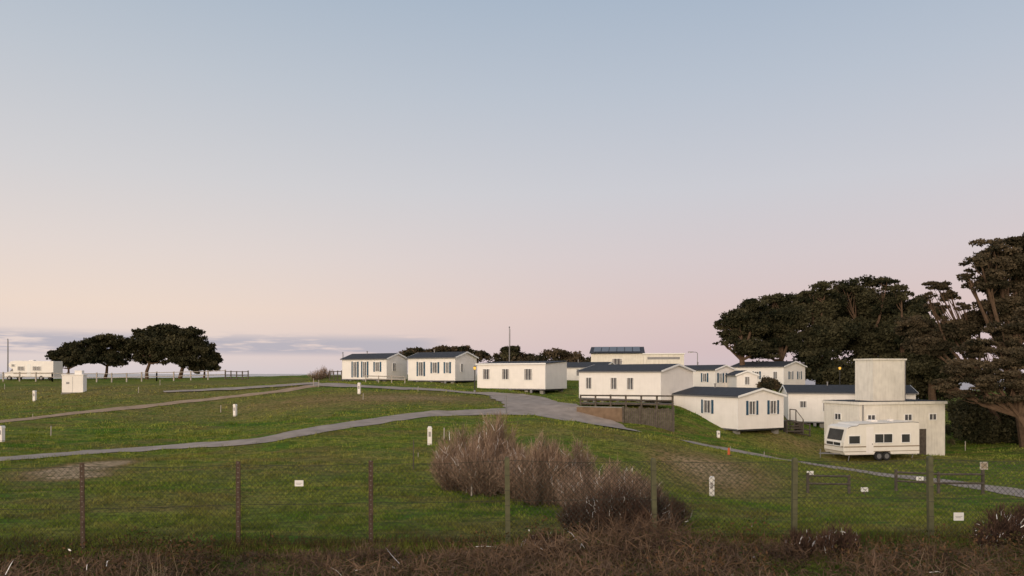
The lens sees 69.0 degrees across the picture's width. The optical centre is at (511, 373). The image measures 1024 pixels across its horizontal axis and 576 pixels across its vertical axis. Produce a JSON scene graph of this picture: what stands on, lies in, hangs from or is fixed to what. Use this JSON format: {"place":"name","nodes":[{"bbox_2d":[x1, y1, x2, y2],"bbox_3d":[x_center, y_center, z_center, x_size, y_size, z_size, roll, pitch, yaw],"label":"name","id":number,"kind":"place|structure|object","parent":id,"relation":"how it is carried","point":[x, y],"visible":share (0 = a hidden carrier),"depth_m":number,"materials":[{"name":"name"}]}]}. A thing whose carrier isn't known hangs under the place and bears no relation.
{"place":"outdoors","nodes":[
{"label":"outdoors","id":0,"kind":"place"},
{"bbox_2d":[0,385,317,422],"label":"dirt path","id":1,"kind":"structure","parent":0,"point":[161,404],"depth_m":58.98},
{"bbox_2d":[0,408,531,460],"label":"gravel road","id":2,"kind":"structure","parent":0,"point":[326,428],"depth_m":39.02,"materials":[{"name":"stone"}]},
{"bbox_2d":[0,374,1004,389],"bbox_3d":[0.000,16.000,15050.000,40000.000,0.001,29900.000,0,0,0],"label":"sea","id":3,"kind":"structure","parent":0,"point":[964,386],"depth_m":6113.41,"materials":[{"name":"grey liquid"}]},
{"bbox_2d":[0,375,1023,575],"bbox_3d":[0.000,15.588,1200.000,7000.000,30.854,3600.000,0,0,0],"label":"grass ground","id":4,"kind":"structure","parent":0,"point":[325,405],"depth_m":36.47,"materials":[{"name":"plant"}]},
{"bbox_2d":[4,360,62,379],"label":"motorhome","id":5,"kind":"object","parent":4,"relation":"on","point":[29,368],"visible":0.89,"depth_m":104.00,"materials":[{"name":"white metal"}]},
{"bbox_2d":[44,340,87,372],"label":"pine tree","id":6,"kind":"object","parent":4,"relation":"on","point":[70,354],"visible":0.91,"depth_m":111.48,"materials":[{"name":"green plant"}]},
{"bbox_2d":[61,370,86,393],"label":"utility cabinet","id":7,"kind":"object","parent":4,"relation":"on","point":[76,382],"visible":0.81,"depth_m":66.13,"materials":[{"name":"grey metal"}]},
{"bbox_2d":[79,463,84,552],"bbox_3d":[-7.613,2.538,13.229,0.084,1.898,0.082,-1,0,4],"label":"fence post","id":8,"kind":"object","parent":4,"relation":"on","point":[82,504],"visible":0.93,"depth_m":13.19,"materials":[{"name":"wood"}]},
{"bbox_2d":[75,333,137,378],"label":"pine tree","id":9,"kind":"object","parent":4,"relation":"on","point":[98,350],"visible":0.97,"depth_m":111.16,"materials":[{"name":"green plant"}]},
{"bbox_2d":[2,370,225,381],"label":"post and rail fence","id":10,"kind":"object","parent":4,"relation":"on","point":[126,377],"visible":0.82,"depth_m":100.22,"materials":[{"name":"brown wood"}]},
{"bbox_2d":[123,323,172,378],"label":"pine tree","id":11,"kind":"object","parent":4,"relation":"on","point":[149,351],"visible":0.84,"depth_m":111.29,"materials":[{"name":"green plant"}]},
{"bbox_2d":[154,323,223,378],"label":"pine tree","id":12,"kind":"object","parent":4,"relation":"on","point":[184,347],"visible":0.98,"depth_m":110.81,"materials":[{"name":"green plant"}]},
{"bbox_2d":[186,351,221,377],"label":"pine tree","id":13,"kind":"object","parent":4,"relation":"on","point":[212,366],"visible":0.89,"depth_m":111.45,"materials":[{"name":"green plant"}]},
{"bbox_2d":[236,461,240,546],"bbox_3d":[-5.034,2.553,13.729,0.084,1.874,0.082,0,0,5],"label":"fence post","id":14,"kind":"object","parent":4,"relation":"on","point":[238,498],"visible":0.96,"depth_m":13.70,"materials":[{"name":"wood"}]},
{"bbox_2d":[164,382,319,391],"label":"park lane","id":15,"kind":"structure","parent":4,"relation":"on","point":[247,387],"depth_m":68.55,"materials":[{"name":"asphalt"}]},
{"bbox_2d":[306,365,332,379],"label":"tamarisk bush","id":16,"kind":"object","parent":4,"relation":"on","point":[323,374],"visible":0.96,"depth_m":90.30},
{"bbox_2d":[368,460,372,543],"bbox_3d":[-2.635,2.553,13.929,0.084,1.861,0.082,0,0,0],"label":"fence post","id":17,"kind":"object","parent":4,"relation":"on","point":[370,466],"visible":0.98,"depth_m":13.89,"materials":[{"name":"wood"}]},
{"bbox_2d":[309,383,531,397],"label":"park lane","id":18,"kind":"structure","parent":4,"relation":"on","point":[414,388],"depth_m":66.52,"materials":[{"name":"asphalt"}]},
{"bbox_2d":[399,345,492,362],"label":"hedge row","id":19,"kind":"object","parent":4,"relation":"on","point":[480,354],"visible":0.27,"depth_m":103.38,"materials":[{"name":"green plant"}]},
{"bbox_2d":[425,409,529,496],"bbox_3d":[-0.959,2.368,21.847,3.405,3.001,3.934,0,0,0],"label":"tamarisk bush","id":20,"kind":"object","parent":4,"relation":"on","point":[491,447],"visible":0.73,"depth_m":21.50,"materials":[{"name":"plant"}]},
{"bbox_2d":[504,457,510,542],"bbox_3d":[-0.082,2.500,13.797,0.098,1.910,0.096,-1,0,-2],"label":"fence post","id":21,"kind":"object","parent":4,"relation":"on","point":[507,496],"visible":0.9,"depth_m":13.76,"materials":[{"name":"wood"}]},
{"bbox_2d":[499,345,520,360],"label":"pine tree","id":22,"kind":"object","parent":4,"relation":"on","point":[504,350],"visible":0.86,"depth_m":97.51,"materials":[{"name":"green plant"}]},
{"bbox_2d":[0,499,1023,575],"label":"dry bramble brush","id":23,"kind":"object","parent":4,"relation":"on","point":[500,563],"visible":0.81,"depth_m":11.08,"materials":[{"name":"plant"}]},
{"bbox_2d":[0,459,1023,550],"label":"chain link fence","id":24,"kind":"object","parent":4,"relation":"on","point":[438,502],"visible":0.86,"depth_m":13.95,"materials":[{"name":"metal"}]},
{"bbox_2d":[485,347,590,361],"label":"hedge row","id":25,"kind":"object","parent":4,"relation":"on","point":[556,354],"visible":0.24,"depth_m":98.91,"materials":[{"name":"green plant"}]},
{"bbox_2d":[525,390,562,393],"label":"support piers","id":26,"kind":"structure","parent":4,"relation":"on","point":[542,392],"depth_m":69.23,"materials":[{"name":"concrete"}]},
{"bbox_2d":[509,389,563,390],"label":"chassis","id":27,"kind":"object","parent":26,"relation":"on","point":[542,390],"visible":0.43,"depth_m":68.97,"materials":[{"name":"black paint"}]},
{"bbox_2d":[478,362,566,388],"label":"walls","id":28,"kind":"structure","parent":27,"relation":"on","point":[543,372],"depth_m":69.81,"materials":[{"name":"plastic"}]},
{"bbox_2d":[482,368,531,379],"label":"window frames","id":29,"kind":"structure","parent":28,"relation":"attached to","point":[505,374],"depth_m":70.26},
{"bbox_2d":[483,369,531,379],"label":"net curtains","id":30,"kind":"object","parent":29,"relation":"attached to","point":[507,374],"visible":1,"depth_m":70.15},
{"bbox_2d":[478,368,564,386],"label":"cladding laps","id":31,"kind":"object","parent":28,"relation":"attached to","point":[523,377],"visible":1,"depth_m":69.79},
{"bbox_2d":[476,361,567,363],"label":"roof","id":32,"kind":"structure","parent":28,"relation":"on","point":[546,362],"depth_m":71.57,"materials":[{"name":"metal"}]},
{"bbox_2d":[475,363,545,364],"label":"fascia","id":33,"kind":"structure","parent":32,"relation":"attached to","point":[507,363],"depth_m":69.99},
{"bbox_2d":[493,424,602,507],"bbox_3d":[1.264,2.426,20.063,3.720,2.580,2.744,0,0,-34],"label":"tamarisk bush","id":34,"kind":"object","parent":4,"relation":"on","point":[548,452],"visible":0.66,"depth_m":19.30,"materials":[{"name":"plant"}]},
{"bbox_2d":[488,394,640,431],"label":"tarmac forecourt","id":35,"kind":"structure","parent":4,"relation":"on","point":[541,406],"depth_m":53.14,"materials":[{"name":"asphalt"}]},
{"bbox_2d":[577,407,621,421],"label":"wall","id":36,"kind":"structure","parent":4,"relation":"on","point":[614,414],"depth_m":52.21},
{"bbox_2d":[551,454,670,514],"bbox_3d":[2.358,2.737,17.019,3.020,1.991,2.364,0,0,0],"label":"tamarisk bush","id":37,"kind":"object","parent":4,"relation":"on","point":[583,486],"visible":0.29,"depth_m":16.76,"materials":[{"name":"plant"}]},
{"bbox_2d":[591,353,642,363],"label":"walls","id":38,"kind":"structure","parent":4,"relation":"on","point":[632,358],"depth_m":95.39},
{"bbox_2d":[589,347,644,353],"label":"roof","id":39,"kind":"structure","parent":38,"relation":"on","point":[642,350],"depth_m":95.69,"materials":[{"name":"metal"}]},
{"bbox_2d":[593,347,639,351],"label":"solar panels","id":40,"kind":"object","parent":39,"relation":"on","point":[615,349],"visible":1,"depth_m":97.41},
{"bbox_2d":[550,481,693,535],"bbox_3d":[2.341,2.666,14.825,3.035,1.268,1.766,0,0,-22],"label":"bramble bush","id":41,"kind":"object","parent":4,"relation":"on","point":[601,506],"visible":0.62,"depth_m":14.61,"materials":[{"name":"plant"}]},
{"bbox_2d":[580,394,673,411],"bbox_3d":[8.426,2.399,55.322,7.079,1.712,2.085,0,0,14],"label":"deck railing","id":42,"kind":"object","parent":4,"relation":"on","point":[610,403],"visible":0.81,"depth_m":54.56,"materials":[{"name":"brown wood"}]},
{"bbox_2d":[622,406,674,432],"bbox_3d":[9.281,3.325,50.803,3.596,2.149,0.145,0,0,22],"label":"timber board fence","id":43,"kind":"object","parent":4,"relation":"on","point":[639,415],"visible":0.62,"depth_m":50.78,"materials":[{"name":"brown wood"}]},
{"bbox_2d":[651,458,656,534],"bbox_3d":[2.727,2.529,14.297,0.098,1.805,0.096,-1,0,-3],"label":"fence post","id":44,"kind":"object","parent":4,"relation":"on","point":[653,487],"visible":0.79,"depth_m":14.26,"materials":[{"name":"wood"}]},
{"bbox_2d":[643,354,683,364],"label":"flat annex","id":45,"kind":"object","parent":4,"relation":"on","point":[663,361],"visible":0.43,"depth_m":93.64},
{"bbox_2d":[712,298,773,364],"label":"pine tree","id":46,"kind":"object","parent":4,"relation":"on","point":[743,326],"visible":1,"depth_m":88.70,"materials":[{"name":"green plant"}]},
{"bbox_2d":[733,430,778,433],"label":"support piers","id":47,"kind":"structure","parent":4,"relation":"on","point":[772,431],"depth_m":54.16,"materials":[{"name":"concrete"}]},
{"bbox_2d":[729,428,779,430],"bbox_3d":[16.177,3.995,56.043,3.970,0.135,6.484,0,0,-28],"label":"chassis","id":48,"kind":"object","parent":47,"relation":"on","point":[756,429],"visible":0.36,"depth_m":53.03,"materials":[{"name":"black paint"}]},
{"bbox_2d":[674,390,783,429],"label":"walls","id":49,"kind":"structure","parent":48,"relation":"on","point":[729,404],"depth_m":53.24,"materials":[{"name":"paint"}]},
{"bbox_2d":[672,386,760,396],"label":"roof","id":50,"kind":"structure","parent":49,"relation":"on","point":[721,391],"depth_m":55.18,"materials":[{"name":"metal"}]},
{"bbox_2d":[674,388,786,397],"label":"fascia","id":51,"kind":"structure","parent":50,"relation":"attached to","point":[742,395],"depth_m":52.85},
{"bbox_2d":[674,397,783,426],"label":"cladding laps","id":52,"kind":"object","parent":49,"relation":"attached to","point":[723,413],"visible":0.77,"depth_m":53.32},
{"bbox_2d":[701,399,778,414],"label":"shutters","id":53,"kind":"object","parent":49,"relation":"attached to","point":[747,407],"visible":1,"depth_m":53.33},
{"bbox_2d":[703,400,776,414],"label":"window frames","id":54,"kind":"structure","parent":49,"relation":"attached to","point":[752,407],"depth_m":53.55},
{"bbox_2d":[705,400,774,413],"bbox_3d":[16.387,2.423,53.498,5.066,0.900,1.823,0,0,15],"label":"window glass","id":55,"kind":"object","parent":54,"relation":"in","point":[706,406],"visible":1,"depth_m":53.64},
{"bbox_2d":[756,375,782,391],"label":"garden shrub","id":56,"kind":"object","parent":4,"relation":"on","point":[769,383],"visible":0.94,"depth_m":67.49,"materials":[{"name":"green plant"}]},
{"bbox_2d":[746,292,814,360],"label":"pine tree","id":57,"kind":"object","parent":4,"relation":"on","point":[786,313],"visible":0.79,"depth_m":91.04,"materials":[{"name":"green plant"}]},
{"bbox_2d":[780,409,803,433],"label":"wooden steps","id":58,"kind":"structure","parent":4,"relation":"on","point":[800,425],"depth_m":55.74,"materials":[{"name":"brown wood"}]},
{"bbox_2d":[791,458,797,532],"bbox_3d":[5.424,2.522,14.297,0.098,1.805,0.096,0,0,0],"label":"fence post","id":59,"kind":"object","parent":4,"relation":"on","point":[794,491],"visible":0.83,"depth_m":14.26,"materials":[{"name":"wood"}]},
{"bbox_2d":[781,280,863,384],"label":"pine tree","id":60,"kind":"object","parent":4,"relation":"on","point":[825,332],"visible":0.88,"depth_m":89.17,"materials":[{"name":"green plant"}]},
{"bbox_2d":[806,473,850,493],"bbox_3d":[14.305,5.057,33.614,2.010,1.139,0.178,0,0,-3],"label":"wooden barrier","id":61,"kind":"object","parent":4,"relation":"on","point":[848,483],"visible":0.71,"depth_m":33.56,"materials":[{"name":"brown wood"}]},
{"bbox_2d":[674,438,1023,497],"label":"campsite lane","id":62,"kind":"structure","parent":4,"relation":"on","point":[991,488],"depth_m":39.57,"materials":[{"name":"asphalt"}]},
{"bbox_2d":[752,350,960,402],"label":"understory shrubs","id":63,"kind":"object","parent":4,"relation":"on","point":[825,373],"visible":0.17,"depth_m":86.36,"materials":[{"name":"green plant"}]},
{"bbox_2d":[830,274,905,363],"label":"pine tree","id":64,"kind":"object","parent":4,"relation":"on","point":[866,308],"visible":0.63,"depth_m":92.83,"materials":[{"name":"green plant"}]},
{"bbox_2d":[819,419,918,460],"bbox_3d":[24.164,4.508,51.069,6.791,2.712,2.287,0,0,-10],"label":"touring caravan","id":65,"kind":"object","parent":4,"relation":"on","point":[879,440],"visible":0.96,"depth_m":50.19,"materials":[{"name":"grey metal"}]},
{"bbox_2d":[827,428,843,439],"bbox_3d":[22.029,4.126,50.713,0.204,0.730,1.617,0,0,-10],"label":"front window","id":66,"kind":"structure","parent":65,"relation":"in","point":[836,434],"depth_m":50.68,"materials":[{"name":"grey glass"}]},
{"bbox_2d":[826,433,910,446],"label":"window frames","id":67,"kind":"structure","parent":65,"relation":"in","point":[880,433],"depth_m":50.14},
{"bbox_2d":[827,434,909,445],"bbox_3d":[24.199,4.461,50.161,5.299,0.760,1.649,0,0,11],"label":"window glass","id":68,"kind":"structure","parent":65,"relation":"in","point":[878,437],"depth_m":50.09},
{"bbox_2d":[866,427,873,453],"bbox_3d":[23.999,4.481,49.927,0.550,1.759,0.017,0,0,-10],"label":"door","id":69,"kind":"structure","parent":65,"relation":"in","point":[869,430],"depth_m":49.92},
{"bbox_2d":[824,403,944,455],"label":"walls","id":70,"kind":"structure","parent":4,"relation":"on","point":[935,436],"depth_m":54.55,"materials":[{"name":"paint"}]},
{"bbox_2d":[822,400,947,404],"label":"roof slab","id":71,"kind":"structure","parent":70,"relation":"on","point":[886,403],"depth_m":54.10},
{"bbox_2d":[855,360,904,400],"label":"water tower","id":72,"kind":"structure","parent":71,"relation":"on","point":[879,380],"depth_m":54.75,"materials":[{"name":"concrete"}]},
{"bbox_2d":[829,399,941,401],"bbox_3d":[27.862,2.015,55.806,7.624,0.027,3.847,0,0,-15],"label":"roof felt","id":73,"kind":"object","parent":71,"relation":"on","point":[884,401],"visible":0.64,"depth_m":55.30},
{"bbox_2d":[835,414,935,419],"bbox_3d":[27.534,3.182,54.044,7.167,0.400,2.107,0,0,5],"label":"window glass","id":74,"kind":"object","parent":70,"relation":"in","point":[932,416],"visible":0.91,"depth_m":54.64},
{"bbox_2d":[918,429,925,454],"bbox_3d":[29.944,5.044,54.419,0.800,2.000,0.028,0,0,-15],"label":"door","id":75,"kind":"structure","parent":70,"relation":"attached to","point":[922,441],"depth_m":54.42,"materials":[{"name":"brown wood"}]},
{"bbox_2d":[876,284,930,359],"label":"pine tree","id":76,"kind":"object","parent":4,"relation":"on","point":[893,342],"visible":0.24,"depth_m":89.33,"materials":[{"name":"green plant"}]},
{"bbox_2d":[926,456,934,538],"bbox_3d":[7.920,2.496,14.097,0.099,1.871,0.096,-1,0,0],"label":"fence post","id":77,"kind":"object","parent":4,"relation":"on","point":[929,492],"visible":0.88,"depth_m":14.05,"materials":[{"name":"wood"}]},
{"bbox_2d":[905,301,972,399],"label":"pine tree","id":78,"kind":"object","parent":4,"relation":"on","point":[925,366],"visible":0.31,"depth_m":80.19,"materials":[{"name":"green plant"}]},
{"bbox_2d":[894,469,984,493],"bbox_3d":[19.265,4.998,33.628,3.546,1.260,0.184,0,0,26],"label":"wooden barrier","id":79,"kind":"object","parent":4,"relation":"on","point":[938,474],"visible":0.63,"depth_m":33.60,"materials":[{"name":"brown wood"}]},
{"bbox_2d":[893,280,1008,441],"bbox_3d":[35.259,-0.681,58.966,8.866,13.199,5.730,0,0,20],"label":"pine tree","id":80,"kind":"object","parent":4,"relation":"on","point":[914,329],"visible":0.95,"depth_m":58.76,"materials":[{"name":"green plant"}]},
{"bbox_2d":[928,306,1023,429],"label":"pine tree","id":81,"kind":"object","parent":4,"relation":"on","point":[987,377],"visible":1,"depth_m":50.31,"materials":[{"name":"green plant"}]},
{"bbox_2d":[945,391,1018,445],"bbox_3d":[39.257,3.974,61.206,11.716,5.631,8.367,0,0,0],"label":"hedge row","id":82,"kind":"object","parent":4,"relation":"on","point":[977,423],"visible":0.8,"depth_m":59.06,"materials":[{"name":"green plant"}]},
{"bbox_2d":[956,232,1023,446],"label":"pine tree","id":83,"kind":"object","parent":4,"relation":"on","point":[998,263],"visible":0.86,"depth_m":54.99,"materials":[{"name":"green plant"}]},
{"bbox_2d":[962,500,1023,550],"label":"bramble bush","id":84,"kind":"object","parent":4,"relation":"on","point":[1015,522],"visible":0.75,"depth_m":13.09,"materials":[{"name":"plant"}]},
{"bbox_2d":[0,523,1023,562],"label":"tall grass","id":85,"kind":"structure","parent":0,"point":[315,548],"depth_m":13.57,"materials":[{"name":"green plant"}]},
{"bbox_2d":[0,0,1023,373],"label":"sky","id":86,"kind":"structure","parent":0,"point":[298,185],"materials":[{"name":"blue"}]},
{"bbox_2d":[521,516,862,560],"bbox_3d":[2.960,2.750,12.390,5.673,0.842,1.007,0,0,4],"label":"bramble bush","id":87,"kind":"object","parent":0,"point":[803,541],"visible":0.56,"depth_m":12.25,"materials":[{"name":"plant"}]},
{"bbox_2d":[781,388,914,421],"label":"walls","id":88,"kind":"structure","parent":0,"point":[814,405],"depth_m":61.64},
{"bbox_2d":[780,385,917,392],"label":"roof","id":89,"kind":"structure","parent":88,"relation":"on","point":[822,389],"depth_m":62.10,"materials":[{"name":"metal"}]},
{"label":"support piers","id":90,"kind":"object","parent":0,"visible":0},
{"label":"chassis","id":91,"kind":"object","parent":90,"relation":"on","visible":0},
{"bbox_2d":[342,354,407,378],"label":"walls","id":92,"kind":"structure","parent":91,"relation":"on","point":[400,361],"depth_m":79.67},
{"bbox_2d":[351,361,380,376],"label":"shutters","id":93,"kind":"object","parent":92,"relation":"attached to","point":[361,368],"visible":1,"depth_m":79.73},
{"bbox_2d":[341,353,396,358],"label":"roof","id":94,"kind":"structure","parent":92,"relation":"on","point":[372,356],"depth_m":80.12,"materials":[{"name":"metal"}]},
{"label":"support piers","id":95,"kind":"object","parent":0,"visible":0},
{"bbox_2d":[413,380,473,381],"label":"chassis","id":96,"kind":"object","parent":95,"relation":"on","point":[447,381],"visible":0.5,"depth_m":76.66,"materials":[{"name":"black paint"}]},
{"bbox_2d":[408,353,476,380],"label":"walls","id":97,"kind":"structure","parent":96,"relation":"on","point":[469,362],"depth_m":76.77,"materials":[{"name":"paint"}]},
{"bbox_2d":[417,362,450,375],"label":"shutters","id":98,"kind":"object","parent":97,"relation":"attached to","point":[431,368],"visible":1,"depth_m":76.58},
{"bbox_2d":[406,351,470,357],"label":"roof","id":99,"kind":"structure","parent":97,"relation":"on","point":[434,355],"depth_m":77.26,"materials":[{"name":"metal"}]},
{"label":"support piers","id":100,"kind":"object","parent":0,"visible":0},
{"bbox_3d":[10.139,2.123,61.516,3.898,0.135,7.981,0,0,-44],"label":"chassis","id":101,"kind":"object","parent":100,"relation":"on","visible":0},
{"bbox_2d":[579,366,692,399],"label":"walls","id":102,"kind":"structure","parent":101,"relation":"on","point":[685,381],"depth_m":59.02,"materials":[{"name":"plastic"}]},
{"bbox_2d":[585,377,633,389],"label":"window frames","id":103,"kind":"structure","parent":102,"relation":"attached to","point":[610,383],"depth_m":60.34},
{"bbox_2d":[578,364,676,370],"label":"roof","id":104,"kind":"structure","parent":102,"relation":"on","point":[633,367],"depth_m":60.44,"materials":[{"name":"metal"}]},
{"bbox_2d":[579,373,692,397],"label":"cladding laps","id":105,"kind":"object","parent":102,"relation":"attached to","point":[634,386],"visible":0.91,"depth_m":59.16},
{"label":"support piers","id":106,"kind":"object","parent":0,"visible":0},
{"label":"chassis","id":107,"kind":"object","parent":106,"relation":"on","visible":0},
{"bbox_2d":[693,366,734,386],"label":"walls","id":108,"kind":"structure","parent":107,"relation":"on","point":[710,382],"depth_m":73.73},
{"bbox_2d":[684,365,723,369],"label":"roof","id":109,"kind":"structure","parent":108,"relation":"on","point":[704,367],"depth_m":75.03,"materials":[{"name":"metal"}]},
{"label":"support piers","id":110,"kind":"object","parent":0,"visible":0},
{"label":"chassis","id":111,"kind":"object","parent":110,"relation":"on","visible":0},
{"bbox_2d":[727,372,757,387],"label":"walls","id":112,"kind":"structure","parent":111,"relation":"on","point":[753,380],"depth_m":68.95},
{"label":"support piers","id":113,"kind":"object","parent":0,"visible":0},
{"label":"chassis","id":114,"kind":"object","parent":113,"relation":"on","visible":0},
{"bbox_2d":[733,362,804,384],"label":"walls","id":115,"kind":"structure","parent":114,"relation":"on","point":[795,367],"depth_m":85.45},
{"bbox_2d":[731,361,794,366],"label":"roof","id":116,"kind":"structure","parent":115,"relation":"on","point":[768,364],"depth_m":86.96,"materials":[{"name":"metal"}]},
{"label":"support piers","id":117,"kind":"object","parent":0,"visible":0},
{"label":"chassis","id":118,"kind":"object","parent":117,"relation":"on","visible":0},
{"bbox_2d":[567,368,582,379],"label":"walls","id":119,"kind":"structure","parent":118,"relation":"on","point":[571,373],"depth_m":80.91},
{"bbox_2d":[567,362,612,366],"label":"roof","id":120,"kind":"structure","parent":119,"relation":"on","point":[579,364],"depth_m":81.03,"materials":[{"name":"metal"}]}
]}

